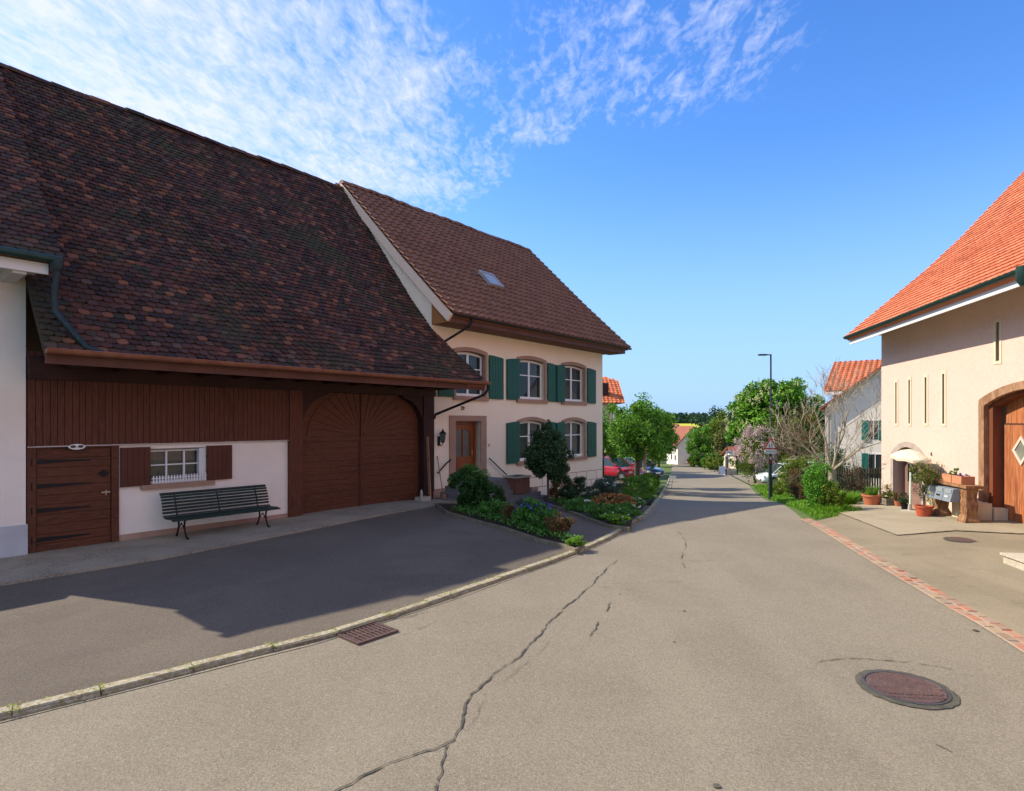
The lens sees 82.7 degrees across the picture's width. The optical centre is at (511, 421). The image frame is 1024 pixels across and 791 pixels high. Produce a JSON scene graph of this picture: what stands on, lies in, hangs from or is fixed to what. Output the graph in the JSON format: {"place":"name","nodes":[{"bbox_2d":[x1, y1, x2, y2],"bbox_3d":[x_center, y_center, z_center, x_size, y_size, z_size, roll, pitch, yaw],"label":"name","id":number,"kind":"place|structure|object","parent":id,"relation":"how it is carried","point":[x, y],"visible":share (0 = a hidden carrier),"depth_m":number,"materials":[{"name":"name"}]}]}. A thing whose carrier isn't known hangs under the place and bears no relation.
{"place":"outdoors","nodes":[
{"label":"outdoors","id":0,"kind":"place"},
{"bbox_2d":[0,499,456,585],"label":"barn forecourt","id":1,"kind":"structure","parent":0,"point":[42,565],"depth_m":10.50,"materials":[{"name":"concrete"}]},
{"bbox_2d":[159,484,280,539],"bbox_3d":[-5.852,1.795,11.776,0.702,0.851,2.100,0,0,40],"label":"bench","id":2,"kind":"object","parent":1,"relation":"on","point":[178,518],"visible":1,"depth_m":11.76,"materials":[{"name":"wood"}]},
{"bbox_2d":[426,437,431,499],"bbox_3d":[-2.360,1.310,16.474,0.045,1.788,0.252,0,0,-40],"label":"wooden plank","id":3,"kind":"object","parent":1,"relation":"on","point":[428,466],"visible":0.86,"depth_m":16.46,"materials":[{"name":"brown wood"}]},
{"bbox_2d":[0,502,653,715],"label":"driveway","id":4,"kind":"structure","parent":0,"point":[72,634],"depth_m":7.62,"materials":[{"name":"grey asphalt"}]},
{"bbox_2d":[434,502,629,554],"bbox_3d":[0.233,2.329,13.883,3.355,0.355,7.702,0,0,-19],"label":"garden edging","id":5,"kind":"object","parent":4,"relation":"on","point":[577,550],"visible":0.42,"depth_m":12.51,"materials":[{"name":"stone"}]},
{"bbox_2d":[12,423,823,716],"bbox_3d":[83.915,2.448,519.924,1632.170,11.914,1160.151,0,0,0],"label":"ground","id":6,"kind":"structure","parent":0,"point":[667,468],"depth_m":62.02,"materials":[{"name":"green plant"}]},
{"bbox_2d":[0,72,103,557],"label":"white house","id":7,"kind":"structure","parent":6,"relation":"on","point":[29,245],"depth_m":9.63,"materials":[{"name":"paint"}]},
{"bbox_2d":[0,62,490,553],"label":"barn","id":8,"kind":"structure","parent":6,"relation":"on","point":[239,317],"depth_m":12.69,"materials":[{"name":"brown paint"}]},
{"bbox_2d":[31,447,110,551],"bbox_3d":[-7.818,1.365,10.328,0.105,1.810,1.180,0,0,40],"label":"door","id":9,"kind":"structure","parent":8,"relation":"in","point":[73,487],"depth_m":10.32,"materials":[{"name":"brown wood"}]},
{"bbox_2d":[140,447,214,489],"bbox_3d":[-6.734,0.915,11.702,0.270,0.770,1.360,0,0,40],"label":"window","id":10,"kind":"structure","parent":8,"relation":"in","point":[201,475],"depth_m":11.77,"materials":[{"name":"white paint"}]},
{"bbox_2d":[0,474,670,719],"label":"kerb","id":11,"kind":"structure","parent":6,"relation":"on","point":[174,670],"depth_m":5.70,"materials":[{"name":"stone"}]},
{"bbox_2d":[335,180,631,502],"bbox_3d":[-2.161,-2.276,23.344,11.149,11.952,10.500,0,0,40],"label":"farmhouse","id":12,"kind":"object","parent":6,"relation":"on","point":[529,335],"visible":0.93,"depth_m":19.91,"materials":[{"name":"brown tile"}]},
{"bbox_2d":[456,424,473,470],"bbox_3d":[-1.521,0.895,18.179,0.130,1.650,0.920,0,0,40],"label":"door","id":13,"kind":"structure","parent":12,"relation":"in","point":[464,432],"depth_m":18.25,"materials":[{"name":"brown wood"}]},
{"bbox_2d":[453,347,488,400],"bbox_3d":[-1.387,-1.498,18.215,0.392,1.655,1.560,0,0,40],"label":"window","id":14,"kind":"structure","parent":12,"relation":"in","point":[471,360],"depth_m":18.41,"materials":[{"name":"white paint"}]},
{"bbox_2d":[477,270,504,288],"bbox_3d":[-0.734,-5.006,20.462,0.649,0.652,0.720,0,0,40],"label":"roof window","id":15,"kind":"structure","parent":12,"relation":"in","point":[489,278],"depth_m":20.36,"materials":[{"name":"blue glass"}]},
{"bbox_2d":[502,474,530,493],"bbox_3d":[0.155,1.915,17.932,0.560,0.530,0.730,0,0,40],"label":"planter box","id":16,"kind":"object","parent":12,"relation":"on","point":[519,483],"visible":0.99,"depth_m":17.72,"materials":[{"name":"wood"}]},
{"bbox_2d":[516,417,546,464],"bbox_3d":[0.604,0.647,20.604,0.392,1.665,1.740,0,0,40],"label":"window","id":17,"kind":"structure","parent":12,"relation":"in","point":[530,425],"depth_m":20.62,"materials":[{"name":"white paint"}]},
{"bbox_2d":[516,356,547,403],"bbox_3d":[0.604,-1.498,20.604,0.392,1.655,1.740,0,0,40],"label":"window","id":18,"kind":"structure","parent":12,"relation":"in","point":[532,367],"depth_m":21.02,"materials":[{"name":"white paint"}]},
{"bbox_2d":[561,362,587,404],"bbox_3d":[2.307,-1.498,22.646,0.392,1.655,1.740,0,0,40],"label":"window","id":19,"kind":"structure","parent":12,"relation":"in","point":[570,373],"depth_m":23.06,"materials":[{"name":"white paint"}]},
{"bbox_2d":[561,417,587,460],"bbox_3d":[2.308,0.647,22.646,0.392,1.665,1.740,0,0,40],"label":"window","id":20,"kind":"structure","parent":12,"relation":"in","point":[572,425],"depth_m":23.03,"materials":[{"name":"white paint"}]},
{"bbox_2d":[602,402,622,475],"bbox_3d":[5.531,1.445,35.275,3.401,5.384,3.637,0,0,0],"label":"street tree","id":21,"kind":"object","parent":6,"relation":"on","point":[609,449],"visible":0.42,"depth_m":35.04,"materials":[{"name":"green plant"}]},
{"bbox_2d":[602,377,624,455],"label":"orange roof house","id":22,"kind":"structure","parent":6,"relation":"on","point":[611,390],"depth_m":59.60,"materials":[{"name":"tile"}]},
{"bbox_2d":[605,399,667,476],"bbox_3d":[7.128,1.389,33.254,3.479,5.452,3.798,0,0,15],"label":"street tree","id":23,"kind":"object","parent":6,"relation":"on","point":[645,429],"visible":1,"depth_m":32.77,"materials":[{"name":"green plant"}]},
{"bbox_2d":[610,392,677,469],"bbox_3d":[8.440,1.217,36.966,4.062,6.327,3.918,0,0,-25],"label":"street tree","id":24,"kind":"object","parent":6,"relation":"on","point":[668,418],"visible":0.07,"depth_m":36.57,"materials":[{"name":"green plant"}]},
{"bbox_2d":[640,414,679,464],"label":"street tree","id":25,"kind":"object","parent":6,"relation":"on","point":[674,438],"visible":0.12,"depth_m":41.32,"materials":[{"name":"green plant"}]},
{"bbox_2d":[666,426,703,463],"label":"house","id":26,"kind":"structure","parent":6,"relation":"on","point":[681,455],"depth_m":95.05,"materials":[{"name":"white paint"}]},
{"bbox_2d":[686,449,703,466],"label":"clipped bush","id":27,"kind":"object","parent":6,"relation":"on","point":[692,460],"visible":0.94,"depth_m":83.51,"materials":[{"name":"green plant"}]},
{"bbox_2d":[684,424,715,453],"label":"round tree","id":28,"kind":"object","parent":6,"relation":"on","point":[698,442],"visible":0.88,"depth_m":87.69,"materials":[{"name":"green plant"}]},
{"bbox_2d":[689,414,718,431],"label":"tall tree","id":29,"kind":"object","parent":6,"relation":"on","point":[700,419],"visible":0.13,"depth_m":128.66,"materials":[{"name":"green plant"}]},
{"bbox_2d":[706,409,730,465],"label":"tall tree","id":30,"kind":"object","parent":6,"relation":"on","point":[715,428],"visible":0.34,"depth_m":89.59,"materials":[{"name":"green plant"}]},
{"bbox_2d":[711,420,730,462],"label":"tall tree","id":31,"kind":"object","parent":6,"relation":"on","point":[719,437],"visible":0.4,"depth_m":82.96,"materials":[{"name":"green plant"}]},
{"bbox_2d":[706,405,736,463],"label":"tall tree","id":32,"kind":"object","parent":6,"relation":"on","point":[713,413],"visible":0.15,"depth_m":99.69,"materials":[{"name":"green plant"}]},
{"bbox_2d":[665,411,814,423],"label":"forest","id":33,"kind":"object","parent":6,"relation":"on","point":[681,418],"visible":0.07,"depth_m":460.96,"materials":[{"name":"green plant"}]},
{"bbox_2d":[721,446,765,471],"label":"shed","id":34,"kind":"structure","parent":6,"relation":"on","point":[730,448],"depth_m":72.26,"materials":[{"name":"beige paint"}]},
{"bbox_2d":[730,420,780,482],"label":"lilac bush","id":35,"kind":"object","parent":6,"relation":"on","point":[749,431],"visible":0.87,"depth_m":45.79,"materials":[{"name":"pink plant"}]},
{"bbox_2d":[723,376,825,464],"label":"chestnut tree","id":36,"kind":"object","parent":6,"relation":"on","point":[750,404],"visible":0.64,"depth_m":47.24,"materials":[{"name":"green plant"}]},
{"bbox_2d":[744,357,880,486],"bbox_3d":[11.189,0.371,19.897,6.422,5.312,4.590,0,0,0],"label":"bare tree","id":37,"kind":"object","parent":6,"relation":"on","point":[832,475],"visible":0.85,"depth_m":20.11,"materials":[{"name":"grey plant"}]},
{"bbox_2d":[812,411,824,469],"bbox_3d":[21.587,1.491,36.511,4.518,5.559,5.185,0,0,0],"label":"tall tree","id":38,"kind":"object","parent":6,"relation":"on","point":[822,442],"visible":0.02,"depth_m":37.66,"materials":[{"name":"green plant"}]},
{"bbox_2d":[818,359,880,493],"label":"house","id":39,"kind":"structure","parent":6,"relation":"on","point":[861,402],"depth_m":29.26,"materials":[{"name":"white paint"}]},
{"bbox_2d":[868,453,880,477],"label":"window","id":40,"kind":"structure","parent":39,"relation":"in","point":[876,458],"depth_m":28.69,"materials":[{"name":"white paint"}]},
{"bbox_2d":[843,171,1023,523],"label":"rose barn","id":41,"kind":"structure","parent":6,"relation":"on","point":[947,326],"depth_m":13.82,"materials":[{"name":"paint"}]},
{"bbox_2d":[894,380,897,425],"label":"slit window","id":42,"kind":"structure","parent":41,"relation":"in","point":[895,381],"depth_m":17.04,"materials":[{"name":"beige"}]},
{"bbox_2d":[907,377,911,425],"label":"slit window","id":43,"kind":"structure","parent":41,"relation":"in","point":[909,391],"depth_m":16.25,"materials":[{"name":"beige"}]},
{"bbox_2d":[904,449,920,504],"bbox_3d":[11.371,1.600,16.234,0.080,1.800,1.670,0,0,11],"label":"door","id":44,"kind":"structure","parent":41,"relation":"in","point":[915,498],"depth_m":16.63,"materials":[{"name":"brown wood"}]},
{"bbox_2d":[923,374,927,425],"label":"slit window","id":45,"kind":"structure","parent":41,"relation":"in","point":[925,377],"depth_m":15.36,"materials":[{"name":"beige"}]},
{"bbox_2d":[941,370,945,426],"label":"slit window","id":46,"kind":"structure","parent":41,"relation":"in","point":[943,422],"depth_m":14.51,"materials":[{"name":"beige"}]},
{"bbox_2d":[993,318,1001,364],"bbox_3d":[10.398,-1.713,12.342,0.172,0.965,0.270,0,0,11],"label":"slit window","id":47,"kind":"structure","parent":41,"relation":"in","point":[995,355],"depth_m":12.41,"materials":[{"name":"beige"}]},
{"bbox_2d":[1000,552,1023,570],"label":"stone steps","id":48,"kind":"structure","parent":6,"relation":"on","point":[1015,560],"depth_m":8.86,"materials":[{"name":"beige stone"}]},
{"bbox_2d":[439,504,577,547],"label":"garden soil","id":49,"kind":"structure","parent":0,"point":[449,508],"depth_m":12.55,"materials":[{"name":"brown soil"}]},
{"bbox_2d":[447,464,506,510],"bbox_3d":[-0.927,1.671,14.395,1.316,1.290,1.291,0,0,44],"label":"laurel bush","id":50,"kind":"object","parent":49,"relation":"on","point":[476,489],"visible":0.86,"depth_m":14.20,"materials":[{"name":"green plant"}]},
{"bbox_2d":[477,498,510,515],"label":"garden bush","id":51,"kind":"object","parent":49,"relation":"on","point":[490,507],"visible":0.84,"depth_m":13.24,"materials":[{"name":"green plant"}]},
{"bbox_2d":[510,497,559,525],"bbox_3d":[0.477,1.899,12.144,1.059,0.722,0.906,0,0,0],"label":"hydrangea","id":52,"kind":"object","parent":49,"relation":"on","point":[531,506],"visible":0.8,"depth_m":11.96,"materials":[{"name":"green plant"}]},
{"bbox_2d":[528,510,556,532],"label":"garden bush","id":53,"kind":"object","parent":49,"relation":"on","point":[537,522],"visible":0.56,"depth_m":11.55,"materials":[{"name":"green plant"}]},
{"bbox_2d":[543,512,576,535],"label":"barberry bush","id":54,"kind":"object","parent":49,"relation":"on","point":[561,524],"visible":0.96,"depth_m":11.16,"materials":[{"name":"brown plant"}]},
{"bbox_2d":[565,535,586,545],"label":"garden bush","id":55,"kind":"object","parent":49,"relation":"on","point":[573,540],"visible":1,"depth_m":10.36,"materials":[{"name":"green plant"}]},
{"bbox_2d":[0,464,1023,790],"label":"road","id":56,"kind":"structure","parent":0,"point":[728,680],"depth_m":4.90,"materials":[{"name":"grey asphalt"}]},
{"bbox_2d":[0,481,669,722],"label":"gutter strip","id":57,"kind":"object","parent":56,"relation":"on","point":[232,663],"visible":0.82,"depth_m":5.80,"materials":[{"name":"concrete"}]},
{"bbox_2d":[0,503,656,719],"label":"weeds","id":58,"kind":"object","parent":57,"relation":"on","point":[284,640],"visible":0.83,"depth_m":5.86,"materials":[{"name":"green plant"}]},
{"bbox_2d":[336,622,398,645],"bbox_3d":[-1.560,2.286,6.290,0.400,0.032,0.520,0,0,41],"label":"drain grate","id":59,"kind":"object","parent":57,"relation":"on","point":[364,634],"visible":1,"depth_m":6.27,"materials":[{"name":"orange metal"}]},
{"bbox_2d":[311,503,978,790],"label":"road tar seams","id":60,"kind":"object","parent":56,"relation":"on","point":[462,722],"visible":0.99,"depth_m":4.80,"materials":[{"name":"black asphalt"}]},
{"bbox_2d":[705,454,724,470],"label":"clipped bush","id":61,"kind":"object","parent":56,"relation":"on","point":[717,462],"visible":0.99,"depth_m":69.88,"materials":[{"name":"green plant"}]},
{"bbox_2d":[855,669,959,708],"bbox_3d":[3.419,2.304,5.061,0.767,0.018,0.768,0,0,0],"label":"manhole cover","id":62,"kind":"object","parent":56,"relation":"on","point":[905,688],"visible":1,"depth_m":5.01,"materials":[{"name":"metal"}]},
{"bbox_2d":[801,519,1023,651],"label":"gutter mortar","id":63,"kind":"object","parent":56,"relation":"on","point":[931,596],"visible":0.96,"depth_m":7.44,"materials":[{"name":"grey concrete"}]},
{"bbox_2d":[802,518,1023,652],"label":"gutter bricks","id":64,"kind":"object","parent":63,"relation":"on","point":[1013,636],"visible":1,"depth_m":7.71,"materials":[{"name":"red brick"}]},
{"bbox_2d":[0,0,1023,415],"label":"sky","id":65,"kind":"structure","parent":0,"point":[723,184],"materials":[{"name":"blue"}]},
{"bbox_2d":[540,497,654,528],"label":"garden soil","id":66,"kind":"structure","parent":0,"point":[629,522],"depth_m":14.54,"materials":[{"name":"brown soil"}]},
{"bbox_2d":[452,491,629,540],"bbox_3d":[2.912,2.607,18.271,4.183,1.210,15.614,0,0,26],"label":"ground cover","id":67,"kind":"object","parent":66,"relation":"on","point":[475,509],"visible":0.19,"depth_m":12.95,"materials":[{"name":"green plant"}]},
{"bbox_2d":[521,419,576,502],"bbox_3d":[1.068,1.253,17.018,1.645,2.696,1.513,0,0,0],"label":"ball tree","id":68,"kind":"object","parent":66,"relation":"on","point":[546,453],"visible":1,"depth_m":16.75,"materials":[{"name":"green plant"}]},
{"bbox_2d":[549,481,562,500],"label":"garden bush","id":69,"kind":"object","parent":66,"relation":"on","point":[554,490],"visible":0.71,"depth_m":18.29,"materials":[{"name":"brown plant"}]},
{"bbox_2d":[559,486,591,503],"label":"garden bush","id":70,"kind":"object","parent":66,"relation":"on","point":[566,492],"visible":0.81,"depth_m":16.82,"materials":[{"name":"green plant"}]},
{"bbox_2d":[564,476,590,496],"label":"garden bush","id":71,"kind":"object","parent":66,"relation":"on","point":[578,482],"visible":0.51,"depth_m":19.88,"materials":[{"name":"green plant"}]},
{"bbox_2d":[561,497,594,510],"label":"garden bush","id":72,"kind":"object","parent":66,"relation":"on","point":[577,501],"visible":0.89,"depth_m":14.95,"materials":[{"name":"green plant"}]},
{"bbox_2d":[582,481,621,497],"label":"garden bush","id":73,"kind":"object","parent":66,"relation":"on","point":[604,485],"visible":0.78,"depth_m":19.25,"materials":[{"name":"green plant"}]},
{"bbox_2d":[584,503,621,518],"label":"garden bush","id":74,"kind":"object","parent":66,"relation":"on","point":[590,510],"visible":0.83,"depth_m":13.62,"materials":[{"name":"green plant"}]},
{"bbox_2d":[593,475,623,493],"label":"garden bush","id":75,"kind":"object","parent":66,"relation":"on","point":[609,478],"visible":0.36,"depth_m":21.72,"materials":[{"name":"green plant"}]},
{"bbox_2d":[591,492,636,505],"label":"azalea","id":76,"kind":"object","parent":66,"relation":"on","point":[608,498],"visible":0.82,"depth_m":15.39,"materials":[{"name":"orange plant"}]},
{"bbox_2d":[599,512,631,524],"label":"garden bush","id":77,"kind":"object","parent":66,"relation":"on","point":[618,519],"visible":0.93,"depth_m":12.87,"materials":[{"name":"green plant"}]},
{"bbox_2d":[607,502,645,517],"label":"garden bush","id":78,"kind":"object","parent":66,"relation":"on","point":[625,506],"visible":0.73,"depth_m":14.01,"materials":[{"name":"green plant"}]},
{"bbox_2d":[622,487,650,499],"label":"garden bush","id":79,"kind":"object","parent":66,"relation":"on","point":[629,492],"visible":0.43,"depth_m":18.64,"materials":[{"name":"green plant"}]},
{"bbox_2d":[620,472,659,495],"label":"hedge","id":80,"kind":"object","parent":66,"relation":"on","point":[647,479],"visible":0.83,"depth_m":26.81,"materials":[{"name":"green plant"}]},
{"bbox_2d":[616,478,630,491],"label":"parking lot","id":81,"kind":"structure","parent":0,"point":[620,488],"depth_m":33.98,"materials":[{"name":"grey asphalt"}]},
{"bbox_2d":[604,456,645,480],"bbox_3d":[6.548,2.990,37.602,2.060,1.460,4.130,0,-1,-44],"label":"parked car","id":82,"kind":"object","parent":81,"relation":"on","point":[621,468],"visible":0.41,"depth_m":36.69,"materials":[{"name":"red paint"}]},
{"bbox_2d":[624,457,663,477],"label":"parked car","id":83,"kind":"object","parent":81,"relation":"on","point":[656,471],"visible":0.15,"depth_m":40.82,"materials":[{"name":"blue paint"}]},
{"bbox_2d":[750,484,863,520],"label":"grass verge","id":84,"kind":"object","parent":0,"point":[801,514],"depth_m":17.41,"materials":[{"name":"green plant"}]},
{"bbox_2d":[758,354,772,496],"bbox_3d":[12.861,0.333,29.500,0.702,7.555,0.200,0,0,0],"label":"street lamp","id":85,"kind":"object","parent":84,"relation":"on","point":[770,411],"visible":0.7,"depth_m":29.46,"materials":[{"name":"metal"}]},
{"bbox_2d":[764,436,776,499],"bbox_3d":[12.900,2.347,29.078,0.698,3.250,0.183,0,0,0],"label":"warning sign","id":86,"kind":"object","parent":84,"relation":"on","point":[770,442],"visible":0.79,"depth_m":29.01,"materials":[{"name":"grey metal"}]},
{"bbox_2d":[767,474,789,494],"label":"bush","id":87,"kind":"object","parent":84,"relation":"on","point":[776,490],"visible":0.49,"depth_m":32.34,"materials":[{"name":"green plant"}]},
{"bbox_2d":[755,462,814,483],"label":"parked car","id":88,"kind":"object","parent":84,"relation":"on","point":[762,477],"visible":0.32,"depth_m":43.33,"materials":[{"name":"white paint"}]},
{"bbox_2d":[759,398,824,463],"bbox_3d":[17.918,1.503,36.285,4.214,5.983,4.368,0,0,-45],"label":"red brown tree","id":89,"kind":"object","parent":84,"relation":"on","point":[803,442],"visible":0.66,"depth_m":36.32,"materials":[{"name":"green plant"}]},
{"bbox_2d":[787,467,806,499],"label":"copper bush","id":90,"kind":"object","parent":84,"relation":"on","point":[793,474],"visible":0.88,"depth_m":21.18,"materials":[{"name":"brown plant"}]},
{"bbox_2d":[775,454,823,496],"bbox_3d":[14.878,2.812,29.776,2.658,2.560,2.359,0,0,-40],"label":"bush","id":91,"kind":"object","parent":84,"relation":"on","point":[799,463],"visible":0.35,"depth_m":29.49,"materials":[{"name":"green plant"}]},
{"bbox_2d":[799,459,833,507],"bbox_3d":[8.328,1.730,15.881,0.851,1.487,0.773,0,0,0],"label":"ivy bush","id":92,"kind":"object","parent":84,"relation":"on","point":[814,489],"visible":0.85,"depth_m":15.79,"materials":[{"name":"green plant"}]},
{"bbox_2d":[785,475,869,498],"bbox_3d":[11.877,2.454,21.894,3.346,1.199,1.005,0,0,-5],"label":"dark hedge","id":93,"kind":"object","parent":84,"relation":"on","point":[842,485],"visible":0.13,"depth_m":21.88,"materials":[{"name":"green plant"}]},
{"bbox_2d":[816,482,846,508],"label":"ivy bush","id":94,"kind":"object","parent":84,"relation":"on","point":[834,496],"visible":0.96,"depth_m":15.39,"materials":[{"name":"green plant"}]},
{"bbox_2d":[823,442,853,484],"bbox_3d":[15.605,2.390,27.578,1.901,2.903,1.931,0,0,0],"label":"bush","id":95,"kind":"object","parent":84,"relation":"on","point":[839,457],"visible":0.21,"depth_m":27.48,"materials":[{"name":"green plant"}]},
{"bbox_2d":[799,467,880,498],"bbox_3d":[14.390,2.645,24.040,4.981,1.663,0.120,0,0,0],"label":"picket fence","id":96,"kind":"object","parent":84,"relation":"on","point":[870,474],"visible":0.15,"depth_m":23.98,"materials":[{"name":"brown wood"}]},
{"bbox_2d":[814,489,865,504],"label":"grass clump","id":97,"kind":"object","parent":84,"relation":"on","point":[852,498],"visible":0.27,"depth_m":17.27,"materials":[{"name":"green plant"}]},
{"bbox_2d":[837,464,874,501],"bbox_3d":[11.574,2.120,19.590,1.196,1.429,0.999,0,0,0],"label":"dry bush","id":98,"kind":"object","parent":84,"relation":"on","point":[856,485],"visible":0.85,"depth_m":19.53,"materials":[{"name":"brown plant"}]},
{"bbox_2d":[841,430,876,500],"bbox_3d":[12.634,1.492,20.982,1.401,3.025,1.068,0,0,13],"label":"bare hazel","id":99,"kind":"object","parent":84,"relation":"on","point":[860,464],"visible":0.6,"depth_m":21.02,"materials":[{"name":"brown plant"}]},
{"bbox_2d":[817,502,1023,636],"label":"courtyard","id":100,"kind":"structure","parent":0,"point":[980,576],"depth_m":9.31,"materials":[{"name":"concrete"}]},
{"bbox_2d":[840,503,1023,534],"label":"courtyard slab","id":101,"kind":"structure","parent":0,"point":[894,519],"depth_m":12.52,"materials":[{"name":"concrete"}]},
{"bbox_2d":[861,485,883,504],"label":"potted plant","id":102,"kind":"object","parent":101,"relation":"on","point":[871,496],"visible":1,"depth_m":16.62,"materials":[{"name":"green plant"}]},
{"bbox_2d":[890,449,931,511],"bbox_3d":[10.293,1.486,15.021,0.728,1.572,1.486,0,0,19],"label":"parasol","id":103,"kind":"object","parent":101,"relation":"on","point":[910,456],"visible":0.88,"depth_m":14.68,"materials":[{"name":"white fabric"}]},
{"bbox_2d":[909,458,940,516],"bbox_3d":[9.627,1.513,13.562,0.605,1.352,0.866,0,0,45],"label":"potted olive","id":104,"kind":"object","parent":101,"relation":"on","point":[927,475],"visible":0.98,"depth_m":13.43,"materials":[{"name":"green plant"}]},
{"bbox_2d":[926,479,983,522],"bbox_3d":[9.766,1.770,12.935,0.480,0.860,1.540,0,0,11],"label":"letterbox stand","id":105,"kind":"object","parent":101,"relation":"on","point":[942,494],"visible":0.93,"depth_m":12.52,"materials":[{"name":"brown stone"}]},
{"bbox_2d":[942,468,974,484],"bbox_3d":[9.802,1.172,12.790,0.275,0.326,0.770,0,0,11],"label":"flower box","id":106,"kind":"object","parent":105,"relation":"on","point":[959,478],"visible":1,"depth_m":12.62,"materials":[{"name":"orange ceramic"}]},
{"bbox_2d":[931,500,991,519],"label":"stone block","id":107,"kind":"structure","parent":101,"relation":"on","point":[984,511],"depth_m":12.49,"materials":[{"name":"beige stone"}]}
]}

